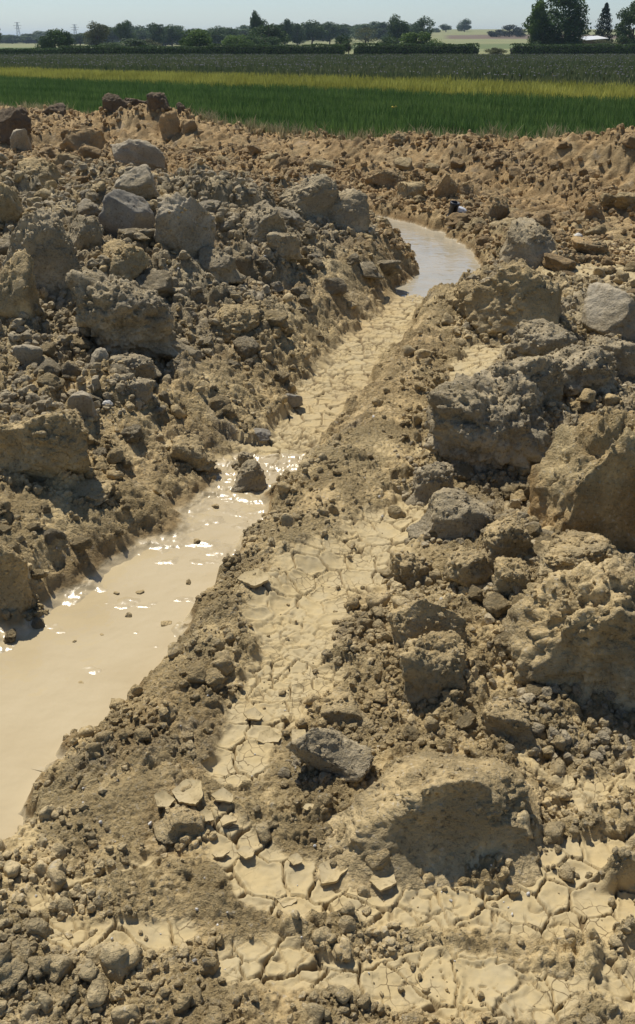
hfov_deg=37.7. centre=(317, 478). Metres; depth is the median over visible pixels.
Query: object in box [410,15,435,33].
tree
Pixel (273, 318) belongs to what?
soil clod
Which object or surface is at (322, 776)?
clod crumbs
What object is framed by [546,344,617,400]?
soil clod
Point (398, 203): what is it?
ochre rubble
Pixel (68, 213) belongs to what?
soil clod
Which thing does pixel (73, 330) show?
soil clod
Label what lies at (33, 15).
sky
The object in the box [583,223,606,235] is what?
soil clod
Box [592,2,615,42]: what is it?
tree
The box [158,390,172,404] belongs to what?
soil clod
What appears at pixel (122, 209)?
rock
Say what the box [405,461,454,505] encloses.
soil clod
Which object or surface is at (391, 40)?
shrub
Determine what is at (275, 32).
tree
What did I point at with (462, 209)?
plastic scrap
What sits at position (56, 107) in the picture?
soil clod
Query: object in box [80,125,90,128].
soil clod
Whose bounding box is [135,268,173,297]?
soil clod
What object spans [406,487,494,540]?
soil clod
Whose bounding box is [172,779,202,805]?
mud plate
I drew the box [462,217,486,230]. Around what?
soil clod
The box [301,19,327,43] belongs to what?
tree
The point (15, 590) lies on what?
soil clod
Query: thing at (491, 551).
soil clod
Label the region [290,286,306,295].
soil clod
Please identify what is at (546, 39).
shrub
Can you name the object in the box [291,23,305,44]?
tree
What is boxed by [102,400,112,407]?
pebble
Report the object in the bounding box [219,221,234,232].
soil clod
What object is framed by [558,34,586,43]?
shrub
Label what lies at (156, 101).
soil clod
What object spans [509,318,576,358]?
soil clod
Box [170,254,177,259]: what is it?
soil clod
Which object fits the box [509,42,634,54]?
hedge
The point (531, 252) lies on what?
soil clod
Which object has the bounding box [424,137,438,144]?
soil clod
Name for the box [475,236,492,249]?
soil clod
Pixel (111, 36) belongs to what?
tree
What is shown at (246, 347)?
soil clod
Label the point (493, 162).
soil clod
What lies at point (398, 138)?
soil clod
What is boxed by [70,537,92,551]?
soil clod
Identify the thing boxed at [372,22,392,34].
tree
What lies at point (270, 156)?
soil clod
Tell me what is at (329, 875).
mud plate
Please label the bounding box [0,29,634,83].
field ground
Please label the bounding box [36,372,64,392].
soil clod
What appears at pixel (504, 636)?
soil clod
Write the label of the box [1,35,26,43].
tree
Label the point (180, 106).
soil clod
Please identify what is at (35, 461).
soil clod
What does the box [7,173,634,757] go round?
clod crumbs
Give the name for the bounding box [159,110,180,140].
soil clod
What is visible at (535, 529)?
soil clod
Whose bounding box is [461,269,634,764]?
grey rubble
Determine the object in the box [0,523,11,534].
soil clod
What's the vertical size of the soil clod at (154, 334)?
0.524 m
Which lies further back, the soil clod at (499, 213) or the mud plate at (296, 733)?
the soil clod at (499, 213)
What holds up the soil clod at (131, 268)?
on the churned mud ground at (494, 963)
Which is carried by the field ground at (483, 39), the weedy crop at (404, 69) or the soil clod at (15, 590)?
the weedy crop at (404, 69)
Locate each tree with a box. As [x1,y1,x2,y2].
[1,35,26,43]
[15,36,37,43]
[18,38,39,43]
[20,33,39,41]
[25,31,48,35]
[36,28,66,48]
[56,30,75,46]
[70,33,87,44]
[82,21,110,47]
[101,26,120,42]
[113,20,137,39]
[118,25,144,40]
[133,28,149,39]
[145,22,166,44]
[145,27,164,45]
[163,24,184,46]
[181,29,212,47]
[207,25,229,45]
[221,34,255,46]
[224,27,238,36]
[236,25,248,29]
[238,28,248,35]
[247,19,272,35]
[247,23,290,43]
[249,10,261,35]
[258,36,286,46]
[280,18,293,42]
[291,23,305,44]
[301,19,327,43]
[317,21,340,43]
[329,23,353,37]
[349,27,383,40]
[350,23,372,33]
[354,26,377,44]
[369,21,379,25]
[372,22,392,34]
[386,14,410,41]
[398,31,440,45]
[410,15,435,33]
[439,24,451,30]
[456,18,471,31]
[487,29,508,36]
[500,24,521,36]
[512,29,527,36]
[521,0,591,43]
[527,0,546,42]
[577,6,588,40]
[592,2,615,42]
[614,0,634,42]
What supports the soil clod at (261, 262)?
on the churned mud ground at (494, 963)
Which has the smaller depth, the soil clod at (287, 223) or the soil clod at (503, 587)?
the soil clod at (503, 587)
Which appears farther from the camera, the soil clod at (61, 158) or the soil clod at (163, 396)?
the soil clod at (61, 158)
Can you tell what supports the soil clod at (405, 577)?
on the churned mud ground at (494, 963)
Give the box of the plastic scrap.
[457,206,466,212]
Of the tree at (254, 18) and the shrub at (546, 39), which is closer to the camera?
the shrub at (546, 39)
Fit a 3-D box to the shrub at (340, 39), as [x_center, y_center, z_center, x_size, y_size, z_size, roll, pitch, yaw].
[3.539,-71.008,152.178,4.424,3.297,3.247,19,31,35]
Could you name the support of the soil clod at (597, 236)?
on the churned mud ground at (494, 963)
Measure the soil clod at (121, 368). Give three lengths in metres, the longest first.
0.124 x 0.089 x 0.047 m
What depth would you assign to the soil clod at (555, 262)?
7.28 m
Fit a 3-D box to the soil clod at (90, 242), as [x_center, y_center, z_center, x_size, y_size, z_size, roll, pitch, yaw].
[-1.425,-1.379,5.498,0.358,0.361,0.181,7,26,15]
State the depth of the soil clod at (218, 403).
4.36 m
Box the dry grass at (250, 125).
[0,100,626,140]
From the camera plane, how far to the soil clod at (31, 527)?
3.22 m
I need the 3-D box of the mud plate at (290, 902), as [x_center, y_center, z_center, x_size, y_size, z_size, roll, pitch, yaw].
[-0.066,0.878,1.946,0.047,0.011,0.046,6,25,8]
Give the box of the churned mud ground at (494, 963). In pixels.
[0,103,634,1023]
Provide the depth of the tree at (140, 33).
404.69 m
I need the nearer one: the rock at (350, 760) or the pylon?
the rock at (350, 760)
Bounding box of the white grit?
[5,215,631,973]
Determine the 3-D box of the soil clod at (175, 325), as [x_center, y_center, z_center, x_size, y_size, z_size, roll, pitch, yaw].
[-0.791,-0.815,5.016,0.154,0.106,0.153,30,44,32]
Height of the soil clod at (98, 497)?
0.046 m
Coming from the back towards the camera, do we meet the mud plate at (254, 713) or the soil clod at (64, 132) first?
the soil clod at (64, 132)
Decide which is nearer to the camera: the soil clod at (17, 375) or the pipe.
the soil clod at (17, 375)
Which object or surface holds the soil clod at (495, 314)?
on the churned mud ground at (494, 963)
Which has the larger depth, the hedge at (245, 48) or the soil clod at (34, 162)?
the hedge at (245, 48)
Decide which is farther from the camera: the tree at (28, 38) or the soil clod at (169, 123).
the tree at (28, 38)
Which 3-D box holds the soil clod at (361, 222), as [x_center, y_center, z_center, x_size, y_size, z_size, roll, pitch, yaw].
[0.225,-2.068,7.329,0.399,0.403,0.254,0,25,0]
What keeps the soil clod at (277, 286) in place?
on the churned mud ground at (494, 963)
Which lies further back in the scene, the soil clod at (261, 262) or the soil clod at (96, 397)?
the soil clod at (261, 262)
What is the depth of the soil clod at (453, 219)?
9.03 m
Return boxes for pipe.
[448,200,459,215]
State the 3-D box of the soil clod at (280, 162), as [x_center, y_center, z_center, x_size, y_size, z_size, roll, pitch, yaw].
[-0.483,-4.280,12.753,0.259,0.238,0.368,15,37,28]
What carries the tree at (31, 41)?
on the field ground at (483, 39)
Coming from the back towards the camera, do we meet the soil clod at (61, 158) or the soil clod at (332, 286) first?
the soil clod at (61, 158)
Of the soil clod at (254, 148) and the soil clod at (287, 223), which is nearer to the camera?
the soil clod at (287, 223)
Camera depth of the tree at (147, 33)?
394.34 m
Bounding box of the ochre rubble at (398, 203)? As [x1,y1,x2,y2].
[0,103,634,266]
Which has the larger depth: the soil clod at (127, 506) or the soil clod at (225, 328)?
the soil clod at (225, 328)
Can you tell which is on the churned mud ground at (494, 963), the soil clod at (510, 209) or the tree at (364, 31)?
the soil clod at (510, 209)
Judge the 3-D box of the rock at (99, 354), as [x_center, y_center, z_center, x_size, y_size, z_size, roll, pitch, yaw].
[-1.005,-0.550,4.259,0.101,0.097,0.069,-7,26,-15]
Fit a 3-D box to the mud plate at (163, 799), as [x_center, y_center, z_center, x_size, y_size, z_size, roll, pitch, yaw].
[-0.350,0.736,2.135,0.048,0.012,0.043,3,37,-9]
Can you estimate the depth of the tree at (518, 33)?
503.99 m
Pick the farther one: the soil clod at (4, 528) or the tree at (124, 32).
the tree at (124, 32)
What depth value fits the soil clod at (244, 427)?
4.34 m
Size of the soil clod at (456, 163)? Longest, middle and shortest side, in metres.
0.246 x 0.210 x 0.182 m
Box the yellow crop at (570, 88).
[0,66,634,100]
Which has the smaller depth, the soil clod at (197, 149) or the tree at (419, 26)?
the soil clod at (197, 149)
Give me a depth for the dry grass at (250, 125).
15.84 m
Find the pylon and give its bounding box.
[13,22,21,35]
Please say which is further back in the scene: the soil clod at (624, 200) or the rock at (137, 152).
the rock at (137, 152)
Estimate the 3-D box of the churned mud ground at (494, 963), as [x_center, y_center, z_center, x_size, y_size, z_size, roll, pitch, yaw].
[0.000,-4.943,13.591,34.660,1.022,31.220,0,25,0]
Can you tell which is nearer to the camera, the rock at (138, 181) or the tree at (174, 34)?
the rock at (138, 181)
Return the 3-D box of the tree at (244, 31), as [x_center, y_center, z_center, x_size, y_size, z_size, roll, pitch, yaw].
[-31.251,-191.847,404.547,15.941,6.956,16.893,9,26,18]
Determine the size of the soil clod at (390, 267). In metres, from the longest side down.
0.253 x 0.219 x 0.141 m
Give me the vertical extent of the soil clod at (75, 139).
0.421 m
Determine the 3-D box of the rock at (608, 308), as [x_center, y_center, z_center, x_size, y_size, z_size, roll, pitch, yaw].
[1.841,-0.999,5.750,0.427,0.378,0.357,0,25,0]
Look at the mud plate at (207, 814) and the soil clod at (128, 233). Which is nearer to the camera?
the mud plate at (207, 814)
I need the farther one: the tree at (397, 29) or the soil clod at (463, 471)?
the tree at (397, 29)
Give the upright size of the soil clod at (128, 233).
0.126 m
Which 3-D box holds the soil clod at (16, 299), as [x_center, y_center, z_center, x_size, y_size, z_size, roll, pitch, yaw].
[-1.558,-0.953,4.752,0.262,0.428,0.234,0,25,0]
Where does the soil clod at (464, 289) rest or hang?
on the churned mud ground at (494, 963)
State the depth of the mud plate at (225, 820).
2.11 m
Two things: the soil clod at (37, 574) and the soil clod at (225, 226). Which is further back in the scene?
the soil clod at (225, 226)
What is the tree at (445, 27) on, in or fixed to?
on the field ground at (483, 39)
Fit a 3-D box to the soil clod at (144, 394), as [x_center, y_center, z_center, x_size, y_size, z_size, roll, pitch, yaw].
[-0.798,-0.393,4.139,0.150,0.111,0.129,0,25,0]
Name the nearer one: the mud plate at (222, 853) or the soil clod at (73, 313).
the mud plate at (222, 853)
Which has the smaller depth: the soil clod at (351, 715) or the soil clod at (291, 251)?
the soil clod at (351, 715)
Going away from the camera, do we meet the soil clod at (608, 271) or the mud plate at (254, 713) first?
the mud plate at (254, 713)
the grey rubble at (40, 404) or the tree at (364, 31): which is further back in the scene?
the tree at (364, 31)
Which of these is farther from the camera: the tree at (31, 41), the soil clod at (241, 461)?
the tree at (31, 41)
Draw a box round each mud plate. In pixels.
[154,791,174,807]
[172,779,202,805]
[199,808,213,821]
[211,787,232,802]
[212,849,229,857]
[220,815,236,826]
[237,568,268,587]
[237,846,254,859]
[243,707,263,720]
[257,728,280,743]
[275,889,296,906]
[287,853,302,865]
[291,729,305,740]
[303,803,313,810]
[319,859,347,885]
[369,873,395,891]
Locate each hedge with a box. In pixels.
[0,47,59,54]
[58,44,209,54]
[208,43,344,54]
[353,42,479,54]
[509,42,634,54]
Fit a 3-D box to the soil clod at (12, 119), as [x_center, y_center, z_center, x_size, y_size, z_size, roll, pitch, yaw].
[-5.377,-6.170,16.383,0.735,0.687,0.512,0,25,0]
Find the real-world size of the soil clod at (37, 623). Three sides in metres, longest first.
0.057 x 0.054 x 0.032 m
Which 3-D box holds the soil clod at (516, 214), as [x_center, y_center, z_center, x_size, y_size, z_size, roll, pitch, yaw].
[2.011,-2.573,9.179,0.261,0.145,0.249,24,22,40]
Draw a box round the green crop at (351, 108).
[0,75,634,140]
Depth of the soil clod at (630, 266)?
7.30 m
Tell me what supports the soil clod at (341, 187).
on the churned mud ground at (494, 963)
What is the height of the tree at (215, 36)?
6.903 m
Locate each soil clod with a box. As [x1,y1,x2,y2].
[0,107,31,145]
[0,182,23,224]
[0,238,9,255]
[0,248,39,320]
[0,409,90,481]
[0,502,6,513]
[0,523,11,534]
[0,542,36,612]
[2,207,81,300]
[3,628,16,642]
[10,129,31,150]
[12,371,23,380]
[16,157,60,186]
[26,522,45,531]
[31,569,44,579]
[31,617,44,628]
[33,357,60,376]
[36,147,56,158]
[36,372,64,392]
[37,502,50,512]
[39,342,55,356]
[42,103,65,115]
[43,528,57,544]
[51,153,81,165]
[56,530,66,538]
[59,128,105,151]
[59,208,71,216]
[60,129,71,139]
[60,362,81,379]
[65,266,201,361]
[67,327,80,335]
[68,215,102,250]
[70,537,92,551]
[71,307,76,316]
[72,176,88,183]
[72,338,90,350]
[72,479,112,505]
[76,198,100,216]
[79,145,100,158]
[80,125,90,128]
[80,189,90,199]
[91,395,102,405]
[92,447,106,456]
[100,238,149,279]
[102,93,131,113]
[109,363,129,374]
[110,353,161,379]
[113,526,123,536]
[117,228,154,243]
[120,424,142,442]
[121,459,133,468]
[121,503,131,509]
[123,98,146,105]
[125,378,155,403]
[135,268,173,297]
[145,92,172,111]
[147,201,154,210]
[153,192,215,258]
[154,806,207,844]
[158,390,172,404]
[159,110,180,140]
[161,620,171,626]
[169,434,216,470]
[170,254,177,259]
[172,320,181,334]
[176,102,185,113]
[180,119,196,134]
[189,311,199,320]
[191,146,205,153]
[198,246,246,283]
[199,200,220,213]
[208,395,230,416]
[213,304,259,341]
[216,155,230,164]
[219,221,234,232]
[221,403,234,418]
[228,360,240,369]
[233,336,258,359]
[238,451,253,465]
[240,423,247,431]
[242,200,287,243]
[244,358,255,365]
[247,144,260,153]
[255,291,263,300]
[256,257,271,268]
[261,152,279,162]
[262,309,288,330]
[267,231,302,260]
[270,281,283,291]
[272,157,289,169]
[273,371,290,383]
[274,207,304,229]
[279,173,337,219]
[284,219,289,227]
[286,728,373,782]
[289,157,298,165]
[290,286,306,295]
[297,258,309,264]
[298,294,312,305]
[298,307,310,314]
[305,227,316,238]
[305,751,543,896]
[307,253,319,259]
[308,159,333,172]
[309,257,325,270]
[320,688,374,730]
[321,278,348,294]
[328,188,370,232]
[337,184,349,191]
[346,253,358,264]
[358,261,383,279]
[363,167,405,187]
[377,260,401,276]
[379,549,430,588]
[387,597,468,647]
[391,133,406,144]
[393,157,412,170]
[395,725,419,741]
[397,181,425,199]
[399,631,468,703]
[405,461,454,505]
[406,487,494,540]
[413,195,425,204]
[423,369,553,473]
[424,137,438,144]
[424,163,439,173]
[432,373,449,385]
[434,173,458,197]
[439,695,451,707]
[443,212,467,225]
[443,545,493,587]
[450,157,464,168]
[452,279,479,319]
[454,463,474,482]
[454,712,476,731]
[456,221,464,229]
[457,182,473,196]
[462,200,473,206]
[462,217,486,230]
[464,265,561,338]
[467,585,484,601]
[473,660,488,672]
[474,223,483,233]
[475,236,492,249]
[480,516,532,571]
[480,700,537,750]
[483,194,508,220]
[483,592,509,618]
[485,158,501,167]
[485,355,564,406]
[489,217,515,226]
[492,557,536,598]
[492,631,511,653]
[499,217,555,269]
[500,483,529,499]
[500,554,634,713]
[504,207,518,217]
[506,592,524,611]
[507,210,533,218]
[508,166,524,177]
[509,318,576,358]
[526,523,546,539]
[526,683,542,695]
[527,406,634,552]
[528,535,552,555]
[532,212,559,233]
[536,530,625,576]
[541,253,575,272]
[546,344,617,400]
[548,162,558,170]
[555,231,567,237]
[556,141,567,147]
[562,271,575,275]
[570,235,614,256]
[577,255,584,263]
[579,168,586,176]
[581,201,605,221]
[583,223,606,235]
[586,335,634,379]
[591,235,600,239]
[600,193,615,205]
[600,258,613,265]
[605,268,612,274]
[608,266,616,273]
[614,192,634,208]
[620,132,634,148]
[623,261,634,271]
[626,288,634,294]
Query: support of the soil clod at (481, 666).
on the churned mud ground at (494, 963)
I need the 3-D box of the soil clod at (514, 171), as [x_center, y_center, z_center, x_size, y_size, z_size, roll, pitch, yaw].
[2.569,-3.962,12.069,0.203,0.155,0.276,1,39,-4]
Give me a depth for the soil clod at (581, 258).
7.53 m
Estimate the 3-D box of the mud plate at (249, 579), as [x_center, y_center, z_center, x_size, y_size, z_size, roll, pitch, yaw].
[-0.209,0.323,2.991,0.104,0.022,0.082,-11,32,-27]
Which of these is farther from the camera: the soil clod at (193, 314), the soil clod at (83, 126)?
the soil clod at (83, 126)
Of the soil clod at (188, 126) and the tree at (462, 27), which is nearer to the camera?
the soil clod at (188, 126)
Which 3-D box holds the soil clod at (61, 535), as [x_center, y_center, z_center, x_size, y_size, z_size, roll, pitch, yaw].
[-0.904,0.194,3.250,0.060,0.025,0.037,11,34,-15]
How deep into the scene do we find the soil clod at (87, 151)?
12.45 m
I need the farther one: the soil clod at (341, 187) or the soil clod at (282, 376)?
the soil clod at (341, 187)
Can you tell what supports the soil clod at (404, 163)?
on the churned mud ground at (494, 963)
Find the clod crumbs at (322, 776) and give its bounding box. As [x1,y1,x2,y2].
[0,190,634,791]
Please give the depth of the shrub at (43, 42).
148.70 m
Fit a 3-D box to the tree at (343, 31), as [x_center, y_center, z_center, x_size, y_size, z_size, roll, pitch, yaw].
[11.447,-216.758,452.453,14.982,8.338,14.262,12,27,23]
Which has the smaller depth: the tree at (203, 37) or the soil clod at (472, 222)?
the soil clod at (472, 222)
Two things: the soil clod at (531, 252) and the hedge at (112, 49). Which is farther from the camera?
the hedge at (112, 49)
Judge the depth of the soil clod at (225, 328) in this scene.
5.10 m
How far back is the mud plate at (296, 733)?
2.38 m
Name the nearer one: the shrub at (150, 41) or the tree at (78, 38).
the shrub at (150, 41)
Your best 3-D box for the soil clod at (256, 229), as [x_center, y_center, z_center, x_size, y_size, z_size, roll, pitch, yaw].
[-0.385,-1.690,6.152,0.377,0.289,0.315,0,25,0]
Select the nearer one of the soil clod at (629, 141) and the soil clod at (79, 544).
the soil clod at (79, 544)
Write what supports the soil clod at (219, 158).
on the churned mud ground at (494, 963)
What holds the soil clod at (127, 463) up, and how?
on the churned mud ground at (494, 963)
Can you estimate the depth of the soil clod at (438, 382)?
4.71 m
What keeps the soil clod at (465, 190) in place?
on the churned mud ground at (494, 963)
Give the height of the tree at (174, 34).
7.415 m
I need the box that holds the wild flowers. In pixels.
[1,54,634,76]
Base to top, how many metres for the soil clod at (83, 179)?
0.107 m
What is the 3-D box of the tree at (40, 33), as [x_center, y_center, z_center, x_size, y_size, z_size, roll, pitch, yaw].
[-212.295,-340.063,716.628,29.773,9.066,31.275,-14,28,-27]
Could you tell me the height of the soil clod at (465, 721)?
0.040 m
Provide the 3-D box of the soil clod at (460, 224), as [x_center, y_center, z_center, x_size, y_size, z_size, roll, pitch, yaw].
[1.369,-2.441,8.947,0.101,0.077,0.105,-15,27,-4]
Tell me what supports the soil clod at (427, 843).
on the churned mud ground at (494, 963)
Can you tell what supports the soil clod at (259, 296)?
on the churned mud ground at (494, 963)
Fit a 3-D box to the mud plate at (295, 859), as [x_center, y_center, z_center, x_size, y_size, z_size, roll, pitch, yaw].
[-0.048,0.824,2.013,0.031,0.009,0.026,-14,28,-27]
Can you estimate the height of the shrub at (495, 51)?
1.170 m
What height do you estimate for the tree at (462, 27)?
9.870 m
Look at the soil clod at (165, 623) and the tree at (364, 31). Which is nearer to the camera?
the soil clod at (165, 623)
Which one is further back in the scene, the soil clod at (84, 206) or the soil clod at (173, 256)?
the soil clod at (84, 206)
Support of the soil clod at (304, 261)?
on the churned mud ground at (494, 963)
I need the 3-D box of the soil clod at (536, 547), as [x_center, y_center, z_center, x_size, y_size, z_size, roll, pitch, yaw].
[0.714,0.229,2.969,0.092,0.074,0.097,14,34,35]
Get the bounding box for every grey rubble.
[0,153,355,425]
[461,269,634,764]
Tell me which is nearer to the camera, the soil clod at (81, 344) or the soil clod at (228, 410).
the soil clod at (228, 410)
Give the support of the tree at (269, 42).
on the field ground at (483, 39)
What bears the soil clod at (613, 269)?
on the churned mud ground at (494, 963)
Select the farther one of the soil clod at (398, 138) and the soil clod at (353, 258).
the soil clod at (398, 138)
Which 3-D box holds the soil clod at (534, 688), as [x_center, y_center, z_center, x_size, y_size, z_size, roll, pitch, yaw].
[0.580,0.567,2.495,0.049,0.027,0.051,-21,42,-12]
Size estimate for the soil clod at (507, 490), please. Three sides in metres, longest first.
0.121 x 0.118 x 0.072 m
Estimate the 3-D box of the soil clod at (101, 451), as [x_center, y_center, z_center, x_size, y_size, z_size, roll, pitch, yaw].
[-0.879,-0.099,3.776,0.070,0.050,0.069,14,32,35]
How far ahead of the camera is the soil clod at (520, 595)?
2.71 m
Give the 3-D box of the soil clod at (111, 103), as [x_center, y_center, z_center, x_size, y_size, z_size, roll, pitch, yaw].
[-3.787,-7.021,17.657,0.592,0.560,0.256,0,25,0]
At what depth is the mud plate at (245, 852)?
2.04 m
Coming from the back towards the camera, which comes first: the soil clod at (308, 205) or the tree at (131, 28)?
the tree at (131, 28)
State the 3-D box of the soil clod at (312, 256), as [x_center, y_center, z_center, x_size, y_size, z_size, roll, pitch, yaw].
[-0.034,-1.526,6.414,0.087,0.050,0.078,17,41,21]
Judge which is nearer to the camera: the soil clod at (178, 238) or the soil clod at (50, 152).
the soil clod at (178, 238)
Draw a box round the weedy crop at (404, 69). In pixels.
[0,53,634,87]
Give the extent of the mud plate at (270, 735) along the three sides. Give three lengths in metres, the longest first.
0.063 x 0.048 x 0.012 m
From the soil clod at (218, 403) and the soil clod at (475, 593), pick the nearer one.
the soil clod at (475, 593)
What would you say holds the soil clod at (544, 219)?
on the churned mud ground at (494, 963)
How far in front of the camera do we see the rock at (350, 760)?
2.22 m
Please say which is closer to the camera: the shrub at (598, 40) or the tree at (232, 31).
the shrub at (598, 40)
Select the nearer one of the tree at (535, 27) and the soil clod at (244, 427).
the soil clod at (244, 427)
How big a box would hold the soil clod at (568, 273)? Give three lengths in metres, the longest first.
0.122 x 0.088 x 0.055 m
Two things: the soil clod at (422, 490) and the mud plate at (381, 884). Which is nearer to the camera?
the mud plate at (381, 884)
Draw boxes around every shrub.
[35,36,56,47]
[98,42,118,47]
[116,37,150,47]
[133,38,162,47]
[178,37,192,47]
[334,33,352,52]
[342,40,354,53]
[377,36,398,45]
[485,47,508,54]
[526,33,556,44]
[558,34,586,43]
[592,39,617,45]
[615,33,633,45]
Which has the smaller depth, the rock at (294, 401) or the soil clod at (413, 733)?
the soil clod at (413, 733)
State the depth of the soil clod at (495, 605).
2.73 m
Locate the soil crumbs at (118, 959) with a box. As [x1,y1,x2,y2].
[0,159,634,1023]
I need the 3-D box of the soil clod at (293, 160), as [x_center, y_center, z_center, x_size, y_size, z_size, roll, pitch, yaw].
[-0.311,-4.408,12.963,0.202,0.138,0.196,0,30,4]
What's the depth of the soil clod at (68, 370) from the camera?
4.19 m
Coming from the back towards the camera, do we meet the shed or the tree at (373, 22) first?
the tree at (373, 22)
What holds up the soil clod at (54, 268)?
on the churned mud ground at (494, 963)
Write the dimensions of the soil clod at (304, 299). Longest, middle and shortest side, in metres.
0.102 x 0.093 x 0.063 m
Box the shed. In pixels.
[580,36,608,45]
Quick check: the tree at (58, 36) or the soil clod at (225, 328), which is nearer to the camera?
the soil clod at (225, 328)
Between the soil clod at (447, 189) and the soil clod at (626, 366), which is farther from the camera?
the soil clod at (447, 189)
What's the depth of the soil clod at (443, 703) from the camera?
2.46 m
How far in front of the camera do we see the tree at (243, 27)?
487.67 m
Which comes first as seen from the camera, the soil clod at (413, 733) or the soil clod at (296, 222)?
the soil clod at (413, 733)
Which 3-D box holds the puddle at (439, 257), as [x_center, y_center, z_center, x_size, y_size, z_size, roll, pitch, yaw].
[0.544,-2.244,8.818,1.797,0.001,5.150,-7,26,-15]
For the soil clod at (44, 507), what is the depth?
3.31 m
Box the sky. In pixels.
[0,0,634,35]
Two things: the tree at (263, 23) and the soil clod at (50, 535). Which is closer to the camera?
the soil clod at (50, 535)
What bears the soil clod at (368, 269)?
on the churned mud ground at (494, 963)
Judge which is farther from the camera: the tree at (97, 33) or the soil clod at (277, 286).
the tree at (97, 33)
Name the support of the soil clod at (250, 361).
on the churned mud ground at (494, 963)
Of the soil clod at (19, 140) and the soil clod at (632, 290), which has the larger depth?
the soil clod at (19, 140)
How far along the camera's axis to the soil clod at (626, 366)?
4.85 m
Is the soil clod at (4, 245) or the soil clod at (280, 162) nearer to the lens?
the soil clod at (4, 245)
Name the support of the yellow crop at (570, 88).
on the field ground at (483, 39)
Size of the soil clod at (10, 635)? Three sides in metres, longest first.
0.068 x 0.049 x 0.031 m
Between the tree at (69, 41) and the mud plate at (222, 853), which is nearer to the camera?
the mud plate at (222, 853)
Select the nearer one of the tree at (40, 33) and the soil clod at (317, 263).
the soil clod at (317, 263)
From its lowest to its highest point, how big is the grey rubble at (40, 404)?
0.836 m
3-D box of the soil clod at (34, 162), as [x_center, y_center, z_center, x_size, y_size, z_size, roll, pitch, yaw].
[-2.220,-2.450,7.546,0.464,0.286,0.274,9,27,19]
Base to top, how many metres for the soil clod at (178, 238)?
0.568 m
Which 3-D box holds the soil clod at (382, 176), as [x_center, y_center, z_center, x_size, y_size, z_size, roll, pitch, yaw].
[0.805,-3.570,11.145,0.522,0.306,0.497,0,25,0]
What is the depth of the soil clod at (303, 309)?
5.70 m
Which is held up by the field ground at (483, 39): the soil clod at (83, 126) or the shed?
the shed
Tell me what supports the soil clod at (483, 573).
on the churned mud ground at (494, 963)
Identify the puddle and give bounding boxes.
[0,475,276,839]
[378,216,479,297]
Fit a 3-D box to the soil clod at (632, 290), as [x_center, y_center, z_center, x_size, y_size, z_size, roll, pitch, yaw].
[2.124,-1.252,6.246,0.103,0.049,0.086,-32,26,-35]
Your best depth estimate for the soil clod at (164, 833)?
2.07 m
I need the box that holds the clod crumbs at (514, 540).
[0,156,634,828]
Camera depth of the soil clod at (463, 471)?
3.78 m
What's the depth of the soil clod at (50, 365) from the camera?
4.17 m
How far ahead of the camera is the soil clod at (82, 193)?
6.65 m
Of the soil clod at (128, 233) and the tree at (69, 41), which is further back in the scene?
the tree at (69, 41)
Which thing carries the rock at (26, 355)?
on the churned mud ground at (494, 963)
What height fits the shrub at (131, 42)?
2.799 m
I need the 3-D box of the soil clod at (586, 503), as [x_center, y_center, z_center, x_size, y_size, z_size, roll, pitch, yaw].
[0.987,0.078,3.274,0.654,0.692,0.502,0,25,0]
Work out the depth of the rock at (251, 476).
3.91 m
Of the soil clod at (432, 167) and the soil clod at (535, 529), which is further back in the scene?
the soil clod at (432, 167)
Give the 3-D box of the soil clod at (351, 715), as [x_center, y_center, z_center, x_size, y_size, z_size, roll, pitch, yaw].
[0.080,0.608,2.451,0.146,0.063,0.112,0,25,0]
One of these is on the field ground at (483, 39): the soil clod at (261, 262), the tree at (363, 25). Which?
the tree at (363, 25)
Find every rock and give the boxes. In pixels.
[13,344,42,368]
[67,391,98,418]
[90,347,108,363]
[98,189,154,237]
[110,138,165,170]
[114,164,158,199]
[231,459,266,492]
[253,428,271,441]
[285,393,302,407]
[581,282,634,340]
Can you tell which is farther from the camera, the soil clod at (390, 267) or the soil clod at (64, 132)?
the soil clod at (64, 132)
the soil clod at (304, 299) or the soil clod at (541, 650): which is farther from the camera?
the soil clod at (304, 299)
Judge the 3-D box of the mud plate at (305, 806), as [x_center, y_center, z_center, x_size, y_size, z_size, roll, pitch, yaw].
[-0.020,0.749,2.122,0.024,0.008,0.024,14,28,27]
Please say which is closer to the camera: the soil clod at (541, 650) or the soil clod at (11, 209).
the soil clod at (541, 650)
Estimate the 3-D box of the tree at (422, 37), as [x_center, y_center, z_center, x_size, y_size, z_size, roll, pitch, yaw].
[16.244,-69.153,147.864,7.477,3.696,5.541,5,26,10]
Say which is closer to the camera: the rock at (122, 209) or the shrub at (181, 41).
the rock at (122, 209)
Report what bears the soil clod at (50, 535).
on the churned mud ground at (494, 963)
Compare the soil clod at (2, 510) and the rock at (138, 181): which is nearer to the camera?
the soil clod at (2, 510)
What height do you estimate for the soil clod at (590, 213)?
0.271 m
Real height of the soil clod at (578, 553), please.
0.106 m
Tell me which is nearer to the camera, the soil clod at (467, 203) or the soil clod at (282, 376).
the soil clod at (282, 376)
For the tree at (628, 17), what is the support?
on the field ground at (483, 39)
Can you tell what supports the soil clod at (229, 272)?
on the churned mud ground at (494, 963)
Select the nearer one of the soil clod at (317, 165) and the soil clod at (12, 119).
the soil clod at (317, 165)
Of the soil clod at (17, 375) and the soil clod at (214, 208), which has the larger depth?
the soil clod at (214, 208)

